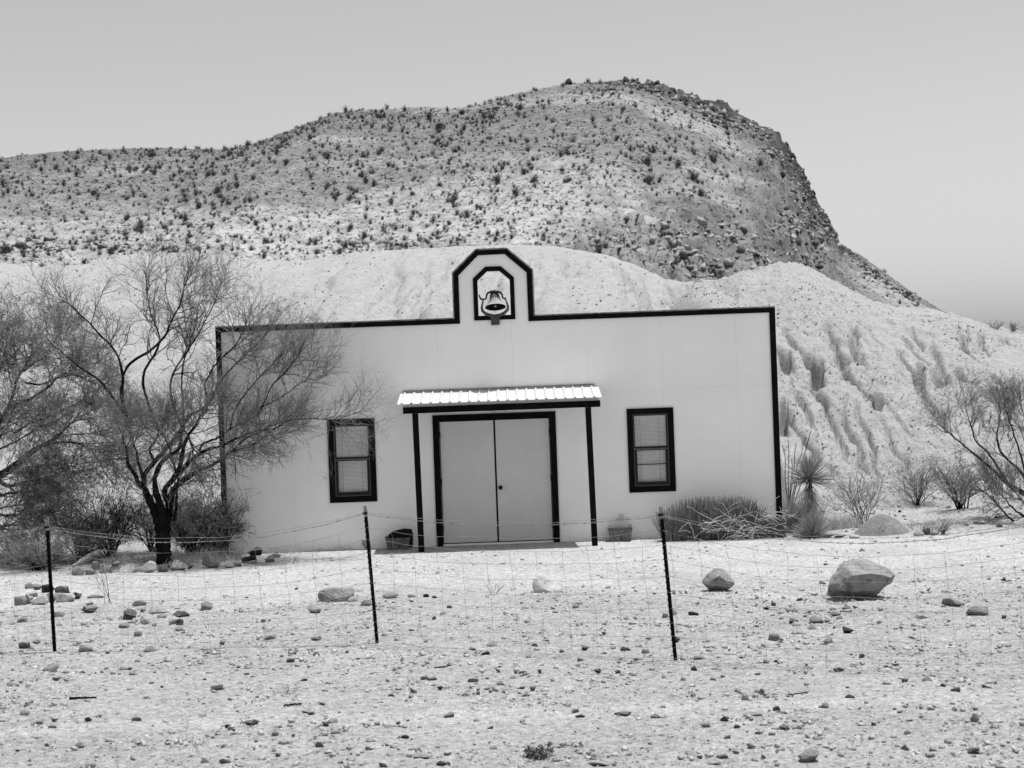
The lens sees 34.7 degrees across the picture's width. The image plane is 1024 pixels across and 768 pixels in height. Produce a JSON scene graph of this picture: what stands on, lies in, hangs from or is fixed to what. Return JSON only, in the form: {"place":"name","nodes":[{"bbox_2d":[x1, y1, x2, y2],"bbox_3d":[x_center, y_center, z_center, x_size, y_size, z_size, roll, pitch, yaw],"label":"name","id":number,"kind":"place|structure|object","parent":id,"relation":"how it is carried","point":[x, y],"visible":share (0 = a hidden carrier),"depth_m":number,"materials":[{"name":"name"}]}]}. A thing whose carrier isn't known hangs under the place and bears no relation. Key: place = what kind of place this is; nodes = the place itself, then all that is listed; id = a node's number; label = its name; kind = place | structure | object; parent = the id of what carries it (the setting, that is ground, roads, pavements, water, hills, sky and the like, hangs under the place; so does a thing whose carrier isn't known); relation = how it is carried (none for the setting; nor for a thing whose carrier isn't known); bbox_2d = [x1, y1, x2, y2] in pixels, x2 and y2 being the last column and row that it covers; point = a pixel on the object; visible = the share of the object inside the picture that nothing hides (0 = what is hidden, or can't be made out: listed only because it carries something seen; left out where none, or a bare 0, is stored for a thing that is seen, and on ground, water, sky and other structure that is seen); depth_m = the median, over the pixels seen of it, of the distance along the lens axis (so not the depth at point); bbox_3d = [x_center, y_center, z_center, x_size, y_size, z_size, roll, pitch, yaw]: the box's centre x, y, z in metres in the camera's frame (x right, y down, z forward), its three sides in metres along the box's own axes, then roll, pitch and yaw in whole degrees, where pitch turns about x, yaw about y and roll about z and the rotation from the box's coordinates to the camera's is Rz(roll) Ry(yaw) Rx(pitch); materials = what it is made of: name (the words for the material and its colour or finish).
{"place":"outdoors","nodes":[
{"label":"outdoors","id":0,"kind":"place"},
{"bbox_2d":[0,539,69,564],"bbox_3d":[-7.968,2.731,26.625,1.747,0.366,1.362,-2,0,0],"label":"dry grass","id":1,"kind":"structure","parent":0,"point":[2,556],"depth_m":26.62,"materials":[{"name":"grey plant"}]},
{"bbox_2d":[98,544,252,566],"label":"dry grass","id":2,"kind":"structure","parent":0,"point":[131,558],"depth_m":26.02,"materials":[{"name":"grey plant"}]},
{"bbox_2d":[0,79,947,313],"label":"mountain","id":3,"kind":"structure","parent":0,"point":[759,196],"depth_m":103.41,"materials":[{"name":"grey stone"}]},
{"bbox_2d":[0,242,10,253],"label":"scrub bush","id":4,"kind":"object","parent":3,"relation":"on","point":[3,250],"visible":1,"depth_m":94.80,"materials":[{"name":"grey plant"}]},
{"bbox_2d":[0,77,923,304],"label":"hill scrub","id":5,"kind":"object","parent":3,"relation":"on","point":[405,245],"visible":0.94,"depth_m":110.81,"materials":[{"name":"grey plant"}]},
{"bbox_2d":[0,76,928,308],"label":"outcrop rubble","id":6,"kind":"object","parent":3,"relation":"on","point":[664,225],"visible":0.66,"depth_m":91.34,"materials":[{"name":"grey stone"}]},
{"bbox_2d":[0,79,935,308],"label":"hill scree","id":7,"kind":"structure","parent":3,"relation":"on","point":[488,203],"depth_m":106.15,"materials":[{"name":"grey stone"}]},
{"bbox_2d":[489,172,501,182],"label":"scrub bush","id":8,"kind":"object","parent":3,"relation":"on","point":[496,177],"visible":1,"depth_m":98.99,"materials":[{"name":"grey plant"}]},
{"bbox_2d":[509,185,524,196],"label":"scrub bush","id":9,"kind":"object","parent":3,"relation":"on","point":[515,192],"visible":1,"depth_m":94.94,"materials":[{"name":"grey plant"}]},
{"bbox_2d":[594,241,609,253],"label":"scrub bush","id":10,"kind":"object","parent":3,"relation":"on","point":[598,250],"visible":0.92,"depth_m":82.10,"materials":[{"name":"grey plant"}]},
{"bbox_2d":[636,153,653,164],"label":"scrub bush","id":11,"kind":"object","parent":3,"relation":"on","point":[647,161],"visible":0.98,"depth_m":102.38,"materials":[{"name":"grey plant"}]},
{"bbox_2d":[689,170,703,180],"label":"scrub bush","id":12,"kind":"object","parent":3,"relation":"on","point":[692,177],"visible":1,"depth_m":100.50,"materials":[{"name":"grey plant"}]},
{"bbox_2d":[0,503,1023,767],"bbox_3d":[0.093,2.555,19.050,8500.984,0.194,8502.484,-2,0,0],"label":"ground","id":13,"kind":"structure","parent":0,"point":[556,727],"depth_m":15.64,"materials":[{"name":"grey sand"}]},
{"bbox_2d":[0,517,36,550],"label":"desert shrub","id":14,"kind":"object","parent":13,"relation":"on","point":[6,538],"visible":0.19,"depth_m":28.82,"materials":[{"name":"grey plant"}]},
{"bbox_2d":[14,595,28,605],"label":"rock","id":15,"kind":"object","parent":13,"relation":"on","point":[20,600],"visible":0.94,"depth_m":21.08,"materials":[{"name":"grey stone"}]},
{"bbox_2d":[18,642,30,648],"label":"stone","id":16,"kind":"object","parent":13,"relation":"on","point":[23,645],"visible":0.96,"depth_m":17.32,"materials":[{"name":"grey stone"}]},
{"bbox_2d":[30,595,48,604],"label":"rock","id":17,"kind":"object","parent":13,"relation":"on","point":[40,600],"visible":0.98,"depth_m":21.03,"materials":[{"name":"stone"}]},
{"bbox_2d":[0,520,84,571],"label":"desert shrub","id":18,"kind":"object","parent":13,"relation":"on","point":[29,550],"visible":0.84,"depth_m":25.30,"materials":[{"name":"grey plant"}]},
{"bbox_2d":[41,584,53,592],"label":"rock","id":19,"kind":"object","parent":13,"relation":"on","point":[45,588],"visible":0.62,"depth_m":22.48,"materials":[{"name":"grey stone"}]},
{"bbox_2d":[44,520,56,650],"bbox_3d":[-4.809,2.131,17.074,0.052,1.436,0.062,-3,0,0],"label":"fence post","id":20,"kind":"object","parent":13,"relation":"on","point":[49,565],"visible":0.98,"depth_m":17.07,"materials":[{"name":"metal"}]},
{"bbox_2d":[42,664,58,671],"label":"stone","id":21,"kind":"object","parent":13,"relation":"on","point":[52,667],"visible":0.99,"depth_m":15.73,"materials":[{"name":"white stone"}]},
{"bbox_2d":[54,609,64,616],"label":"stone","id":22,"kind":"object","parent":13,"relation":"on","point":[59,613],"visible":0.77,"depth_m":19.59,"materials":[{"name":"stone"}]},
{"bbox_2d":[54,586,69,592],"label":"rock","id":23,"kind":"object","parent":13,"relation":"on","point":[61,589],"visible":0.66,"depth_m":22.19,"materials":[{"name":"stone"}]},
{"bbox_2d":[53,593,74,602],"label":"rock","id":24,"kind":"object","parent":13,"relation":"on","point":[64,597],"visible":0.96,"depth_m":21.23,"materials":[{"name":"stone"}]},
{"bbox_2d":[71,566,84,575],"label":"rock","id":25,"kind":"object","parent":13,"relation":"on","point":[76,571],"visible":0.97,"depth_m":24.31,"materials":[{"name":"grey stone"}]},
{"bbox_2d":[69,697,96,699],"bbox_3d":[-3.714,2.719,14.179,0.245,0.029,0.032,-2,0,8],"label":"stick","id":26,"kind":"object","parent":13,"relation":"on","point":[72,698],"visible":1,"depth_m":14.17,"materials":[{"name":"black wood"}]},
{"bbox_2d":[0,273,169,563],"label":"mesquite tree","id":27,"kind":"object","parent":13,"relation":"on","point":[45,488],"visible":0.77,"depth_m":26.51,"materials":[{"name":"grey plant"}]},
{"bbox_2d":[71,550,99,567],"bbox_3d":[-6.512,2.683,25.048,0.443,0.290,0.107,-2,0,-15],"label":"log","id":28,"kind":"object","parent":13,"relation":"on","point":[83,560],"visible":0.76,"depth_m":25.01,"materials":[{"name":"grey wood"}]},
{"bbox_2d":[78,643,93,651],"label":"stone","id":29,"kind":"object","parent":13,"relation":"on","point":[85,647],"visible":1,"depth_m":17.04,"materials":[{"name":"stone"}]},
{"bbox_2d":[37,496,136,561],"bbox_3d":[-6.741,2.372,26.325,1.662,1.265,1.365,-2,0,26],"label":"desert shrub","id":30,"kind":"object","parent":13,"relation":"on","point":[89,540],"visible":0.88,"depth_m":26.23,"materials":[{"name":"grey plant"}]},
{"bbox_2d":[82,605,97,612],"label":"stone","id":31,"kind":"object","parent":13,"relation":"on","point":[87,608],"visible":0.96,"depth_m":19.91,"materials":[{"name":"grey stone"}]},
{"bbox_2d":[75,541,131,603],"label":"weed","id":32,"kind":"object","parent":13,"relation":"on","point":[101,576],"visible":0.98,"depth_m":20.76,"materials":[{"name":"grey plant"}]},
{"bbox_2d":[55,475,164,556],"bbox_3d":[-6.696,2.226,27.121,2.230,1.596,1.909,-2,0,0],"label":"desert shrub","id":33,"kind":"object","parent":13,"relation":"on","point":[124,507],"visible":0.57,"depth_m":26.97,"materials":[{"name":"grey plant"}]},
{"bbox_2d":[119,564,138,572],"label":"rock","id":34,"kind":"object","parent":13,"relation":"on","point":[128,568],"visible":0.95,"depth_m":24.53,"materials":[{"name":"stone"}]},
{"bbox_2d":[123,608,136,619],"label":"stone","id":35,"kind":"object","parent":13,"relation":"on","point":[130,614],"visible":0.92,"depth_m":19.07,"materials":[{"name":"grey stone"}]},
{"bbox_2d":[132,599,146,605],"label":"stone","id":36,"kind":"object","parent":13,"relation":"on","point":[139,602],"visible":0.94,"depth_m":20.36,"materials":[{"name":"stone"}]},
{"bbox_2d":[138,561,156,572],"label":"rock","id":37,"kind":"object","parent":13,"relation":"on","point":[148,566],"visible":0.98,"depth_m":24.41,"materials":[{"name":"stone"}]},
{"bbox_2d":[107,485,202,551],"bbox_3d":[-6.125,2.324,27.783,1.841,1.506,1.854,-2,0,-10],"label":"desert shrub","id":38,"kind":"object","parent":13,"relation":"on","point":[151,545],"visible":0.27,"depth_m":27.49,"materials":[{"name":"grey plant"}]},
{"bbox_2d":[148,605,167,613],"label":"stone","id":39,"kind":"object","parent":13,"relation":"on","point":[156,609],"visible":0.91,"depth_m":19.48,"materials":[{"name":"stone"}]},
{"bbox_2d":[169,560,188,569],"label":"rock","id":40,"kind":"object","parent":13,"relation":"on","point":[182,565],"visible":0.95,"depth_m":24.55,"materials":[{"name":"stone"}]},
{"bbox_2d":[172,610,189,616],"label":"stone","id":41,"kind":"object","parent":13,"relation":"on","point":[183,613],"visible":0.96,"depth_m":19.14,"materials":[{"name":"grey stone"}]},
{"bbox_2d":[124,473,252,556],"bbox_3d":[-5.210,2.134,26.735,2.110,1.594,2.372,-2,0,0],"label":"desert shrub","id":42,"kind":"object","parent":13,"relation":"on","point":[183,520],"visible":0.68,"depth_m":26.57,"materials":[{"name":"grey plant"}]},
{"bbox_2d":[1,225,406,564],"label":"mesquite tree","id":43,"kind":"object","parent":13,"relation":"on","point":[162,515],"visible":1,"depth_m":25.37,"materials":[{"name":"grey plant"}]},
{"bbox_2d":[201,601,212,610],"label":"stone","id":44,"kind":"object","parent":13,"relation":"on","point":[208,605],"visible":0.96,"depth_m":19.70,"materials":[{"name":"grey stone"}]},
{"bbox_2d":[202,554,219,567],"bbox_3d":[-4.559,2.681,24.782,0.163,0.228,0.278,-2,0,-44],"label":"rock","id":45,"kind":"object","parent":13,"relation":"on","point":[209,561],"visible":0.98,"depth_m":24.73,"materials":[{"name":"grey stone"}]},
{"bbox_2d":[210,681,222,689],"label":"stone","id":46,"kind":"object","parent":13,"relation":"on","point":[218,685],"visible":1,"depth_m":14.48,"materials":[{"name":"stone"}]},
{"bbox_2d":[171,487,264,556],"bbox_3d":[-4.754,2.266,26.796,2.034,1.304,1.650,-2,0,-44],"label":"desert shrub","id":47,"kind":"object","parent":13,"relation":"on","point":[238,527],"visible":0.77,"depth_m":26.52,"materials":[{"name":"grey plant"}]},
{"bbox_2d":[241,556,256,562],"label":"rock","id":48,"kind":"object","parent":13,"relation":"on","point":[247,558],"visible":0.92,"depth_m":25.28,"materials":[{"name":"grey stone"}]},
{"bbox_2d":[242,719,258,725],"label":"stone","id":49,"kind":"object","parent":13,"relation":"on","point":[253,722],"visible":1,"depth_m":12.79,"materials":[{"name":"grey stone"}]},
{"bbox_2d":[248,546,261,555],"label":"rock","id":50,"kind":"object","parent":13,"relation":"on","point":[257,551],"visible":0.86,"depth_m":26.36,"materials":[{"name":"grey stone"}]},
{"bbox_2d":[262,547,303,554],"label":"dry grass","id":51,"kind":"structure","parent":13,"relation":"on","point":[295,551],"depth_m":26.51,"materials":[{"name":"grey plant"}]},
{"bbox_2d":[308,603,320,612],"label":"stone","id":52,"kind":"object","parent":13,"relation":"on","point":[311,608],"visible":0.92,"depth_m":19.18,"materials":[{"name":"stone"}]},
{"bbox_2d":[318,587,354,601],"bbox_3d":[-2.179,2.616,20.337,0.460,0.202,0.233,-2,0,0],"label":"boulder","id":53,"kind":"object","parent":13,"relation":"on","point":[334,594],"visible":0.92,"depth_m":20.25,"materials":[{"name":"stone"}]},
{"bbox_2d":[363,506,378,642],"bbox_3d":[-1.458,2.000,16.920,0.053,1.491,0.063,-5,0,0],"label":"fence post","id":54,"kind":"object","parent":13,"relation":"on","point":[372,593],"visible":0.98,"depth_m":16.92,"materials":[{"name":"metal"}]},
{"bbox_2d":[0,527,1023,675],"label":"wire mesh","id":55,"kind":"object","parent":54,"relation":"attached to","point":[596,622],"visible":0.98,"depth_m":15.93,"materials":[{"name":"grey metal"}]},
{"bbox_2d":[0,513,1023,544],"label":"barbed wire","id":56,"kind":"object","parent":54,"relation":"attached to","point":[326,524],"visible":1,"depth_m":15.90,"materials":[{"name":"grey metal"}]},
{"bbox_2d":[382,589,398,598],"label":"stone","id":57,"kind":"object","parent":13,"relation":"on","point":[389,594],"visible":0.96,"depth_m":20.48,"materials":[{"name":"stone"}]},
{"bbox_2d":[385,536,409,549],"bbox_3d":[-1.859,2.583,26.625,0.393,0.193,0.393,-1,0,-7],"label":"planter","id":58,"kind":"object","parent":13,"relation":"on","point":[396,545],"visible":0.88,"depth_m":26.45,"materials":[{"name":"concrete"}]},
{"bbox_2d":[388,528,412,546],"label":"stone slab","id":59,"kind":"structure","parent":13,"relation":"on","point":[399,534],"depth_m":26.55,"materials":[{"name":"black stone"}]},
{"bbox_2d":[413,750,429,757],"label":"stone","id":60,"kind":"object","parent":13,"relation":"on","point":[418,754],"visible":1,"depth_m":11.51,"materials":[{"name":"stone"}]},
{"bbox_2d":[215,248,782,553],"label":"mission building","id":61,"kind":"structure","parent":13,"relation":"on","point":[522,413],"depth_m":26.80,"materials":[{"name":"paint"}]},
{"bbox_2d":[327,418,376,502],"bbox_3d":[-2.612,1.252,26.845,0.772,1.362,0.150,-2,0,0],"label":"window","id":62,"kind":"structure","parent":61,"relation":"in","point":[348,495],"depth_m":26.81,"materials":[{"name":"paint"}]},
{"bbox_2d":[439,420,497,542],"bbox_3d":[-0.717,1.602,26.842,0.892,1.986,0.067,-2,0,0],"label":"door","id":63,"kind":"structure","parent":61,"relation":"in","point":[468,483],"depth_m":26.83,"materials":[{"name":"paint"}]},
{"bbox_2d":[479,290,508,324],"bbox_3d":[-0.291,-1.254,26.748,0.393,0.582,0.333,-2,0,-40],"label":"church bell","id":64,"kind":"object","parent":61,"relation":"attached to","point":[495,303],"visible":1,"depth_m":26.73,"materials":[{"name":"metal"}]},
{"bbox_2d":[495,418,552,540],"bbox_3d":[0.202,1.569,26.820,0.896,1.986,0.111,-2,0,0],"label":"door","id":65,"kind":"structure","parent":61,"relation":"in","point":[524,480],"depth_m":26.83,"materials":[{"name":"paint"}]},
{"bbox_2d":[626,407,675,492],"bbox_3d":[2.278,1.079,26.845,0.762,1.371,0.150,-2,0,0],"label":"window","id":66,"kind":"structure","parent":61,"relation":"in","point":[636,484],"depth_m":26.81,"materials":[{"name":"paint"}]},
{"bbox_2d":[522,741,554,760],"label":"dead weed","id":67,"kind":"object","parent":13,"relation":"on","point":[543,752],"visible":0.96,"depth_m":11.41,"materials":[{"name":"grey plant"}]},
{"bbox_2d":[532,576,562,592],"bbox_3d":[0.435,2.502,20.361,0.338,0.244,0.298,-2,0,31],"label":"boulder","id":68,"kind":"object","parent":13,"relation":"on","point":[551,586],"visible":0.86,"depth_m":20.29,"materials":[{"name":"stone"}]},
{"bbox_2d":[559,741,583,751],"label":"dead weed","id":69,"kind":"object","parent":13,"relation":"on","point":[579,743],"visible":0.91,"depth_m":11.71,"materials":[{"name":"grey plant"}]},
{"bbox_2d":[588,760,610,764],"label":"stone","id":70,"kind":"object","parent":13,"relation":"on","point":[595,762],"visible":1,"depth_m":11.12,"materials":[{"name":"stone"}]},
{"bbox_2d":[608,524,632,541],"bbox_3d":[1.760,2.411,26.642,0.400,0.274,0.400,-2,0,3],"label":"planter","id":71,"kind":"object","parent":13,"relation":"on","point":[614,532],"visible":1,"depth_m":26.46,"materials":[{"name":"concrete"}]},
{"bbox_2d":[658,506,676,659],"bbox_3d":[1.450,1.889,15.254,0.053,1.502,0.063,-6,0,0],"label":"fence post","id":72,"kind":"object","parent":13,"relation":"on","point":[667,582],"visible":0.98,"depth_m":15.25,"materials":[{"name":"metal"}]},
{"bbox_2d":[702,568,734,590],"bbox_3d":[2.511,2.392,19.948,0.327,0.298,0.325,-2,0,-43],"label":"boulder","id":73,"kind":"object","parent":13,"relation":"on","point":[717,577],"visible":0.97,"depth_m":19.87,"materials":[{"name":"stone"}]},
{"bbox_2d":[650,495,805,541],"bbox_3d":[3.476,2.133,26.188,2.570,0.716,1.272,-2,0,0],"label":"reed bush","id":74,"kind":"object","parent":13,"relation":"on","point":[726,516],"visible":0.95,"depth_m":26.16,"materials":[{"name":"grey plant"}]},
{"bbox_2d":[768,633,779,640],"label":"stone","id":75,"kind":"object","parent":13,"relation":"on","point":[772,636],"visible":0.94,"depth_m":16.20,"materials":[{"name":"grey stone"}]},
{"bbox_2d":[785,518,804,532],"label":"dry grass","id":76,"kind":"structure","parent":13,"relation":"on","point":[791,523],"depth_m":26.91,"materials":[{"name":"grey plant"}]},
{"bbox_2d":[782,430,811,511],"bbox_3d":[4.849,1.614,27.706,0.534,1.652,0.524,-2,0,26],"label":"ocotillo","id":77,"kind":"object","parent":13,"relation":"on","point":[789,496],"visible":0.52,"depth_m":27.64,"materials":[{"name":"grey plant"}]},
{"bbox_2d":[787,684,809,693],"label":"stone","id":78,"kind":"object","parent":13,"relation":"on","point":[800,688],"visible":1,"depth_m":13.38,"materials":[{"name":"stone"}]},
{"bbox_2d":[781,450,834,523],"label":"yucca","id":79,"kind":"object","parent":13,"relation":"on","point":[809,475],"visible":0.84,"depth_m":26.85,"materials":[{"name":"grey plant"}]},
{"bbox_2d":[798,748,819,761],"bbox_3d":[2.008,2.517,11.072,0.139,0.097,0.104,-2,0,0],"label":"stone","id":80,"kind":"object","parent":13,"relation":"on","point":[809,754],"visible":1,"depth_m":11.04,"materials":[{"name":"white stone"}]},
{"bbox_2d":[784,508,841,537],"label":"yucca","id":81,"kind":"object","parent":13,"relation":"on","point":[815,527],"visible":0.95,"depth_m":25.94,"materials":[{"name":"grey plant"}]},
{"bbox_2d":[809,615,822,622],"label":"stone","id":82,"kind":"object","parent":13,"relation":"on","point":[814,619],"visible":1,"depth_m":17.12,"materials":[{"name":"white stone"}]},
{"bbox_2d":[816,508,864,530],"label":"dry grass","id":83,"kind":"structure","parent":13,"relation":"on","point":[843,525],"depth_m":26.90,"materials":[{"name":"grey plant"}]},
{"bbox_2d":[818,443,902,523],"bbox_3d":[5.785,1.682,27.729,1.509,1.587,2.249,-2,0,0],"label":"desert shrub","id":84,"kind":"object","parent":13,"relation":"on","point":[856,495],"visible":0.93,"depth_m":27.49,"materials":[{"name":"grey plant"}]},
{"bbox_2d":[827,558,894,598],"bbox_3d":[4.021,2.259,18.829,0.786,0.511,0.515,-2,0,0],"label":"boulder","id":85,"kind":"object","parent":13,"relation":"on","point":[865,580],"visible":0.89,"depth_m":18.68,"materials":[{"name":"stone"}]},
{"bbox_2d":[854,514,909,535],"bbox_3d":[5.896,2.226,26.106,0.930,0.322,0.676,-2,0,0],"label":"earth mound","id":86,"kind":"object","parent":13,"relation":"on","point":[881,525],"visible":1,"depth_m":25.92,"materials":[{"name":"grey soil"}]},
{"bbox_2d":[868,446,955,505],"bbox_3d":[7.525,1.705,30.383,1.824,1.142,1.352,-2,0,39],"label":"desert shrub","id":87,"kind":"object","parent":13,"relation":"on","point":[919,492],"visible":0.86,"depth_m":30.31,"materials":[{"name":"grey plant"}]},
{"bbox_2d":[931,518,959,534],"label":"desert shrub","id":88,"kind":"object","parent":13,"relation":"on","point":[942,527],"visible":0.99,"depth_m":25.66,"materials":[{"name":"grey plant"}]},
{"bbox_2d":[941,597,964,606],"bbox_3d":[4.827,2.389,17.942,0.143,0.114,0.243,-2,0,-25],"label":"stone","id":89,"kind":"object","parent":13,"relation":"on","point":[947,601],"visible":0.98,"depth_m":17.89,"materials":[{"name":"grey stone"}]},
{"bbox_2d":[924,456,1001,508],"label":"desert shrub","id":90,"kind":"object","parent":13,"relation":"on","point":[959,503],"visible":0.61,"depth_m":29.28,"materials":[{"name":"grey plant"}]},
{"bbox_2d":[912,358,1023,522],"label":"mesquite tree","id":91,"kind":"object","parent":13,"relation":"on","point":[1001,406],"visible":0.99,"depth_m":27.02,"materials":[{"name":"grey plant"}]},
{"bbox_2d":[967,747,979,753],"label":"stone","id":92,"kind":"object","parent":13,"relation":"on","point":[973,750],"visible":1,"depth_m":11.08,"materials":[{"name":"grey stone"}]},
{"bbox_2d":[966,605,988,615],"bbox_3d":[4.921,2.391,17.303,0.273,0.117,0.205,-2,0,-4],"label":"stone","id":93,"kind":"object","parent":13,"relation":"on","point":[977,610],"visible":0.92,"depth_m":17.23,"materials":[{"name":"grey stone"}]},
{"bbox_2d":[0,244,1023,538],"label":"clay hills","id":94,"kind":"structure","parent":0,"point":[912,346],"depth_m":38.84,"materials":[{"name":"grey soil"}]},
{"bbox_2d":[5,244,1023,500],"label":"clay crumbs","id":95,"kind":"object","parent":94,"relation":"on","point":[699,306],"visible":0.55,"depth_m":37.97,"materials":[{"name":"grey soil"}]},
{"bbox_2d":[0,0,1023,331],"label":"sky","id":96,"kind":"structure","parent":0,"point":[903,119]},
{"bbox_2d":[269,589,921,605],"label":"gravel","id":97,"kind":"structure","parent":0,"point":[707,593],"depth_m":19.73,"materials":[{"name":"stone"}]},
{"bbox_2d":[774,487,841,531],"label":"dry grass","id":98,"kind":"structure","parent":0,"point":[792,508],"depth_m":27.11,"materials":[{"name":"grey plant"}]},
{"bbox_2d":[823,503,1023,535],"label":"gravel","id":99,"kind":"structure","parent":0,"point":[948,506],"depth_m":27.84,"materials":[{"name":"grey gravel"}]},
{"bbox_2d":[906,518,950,530],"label":"dry grass","id":100,"kind":"structure","parent":0,"point":[932,524],"depth_m":26.13,"materials":[{"name":"grey plant"}]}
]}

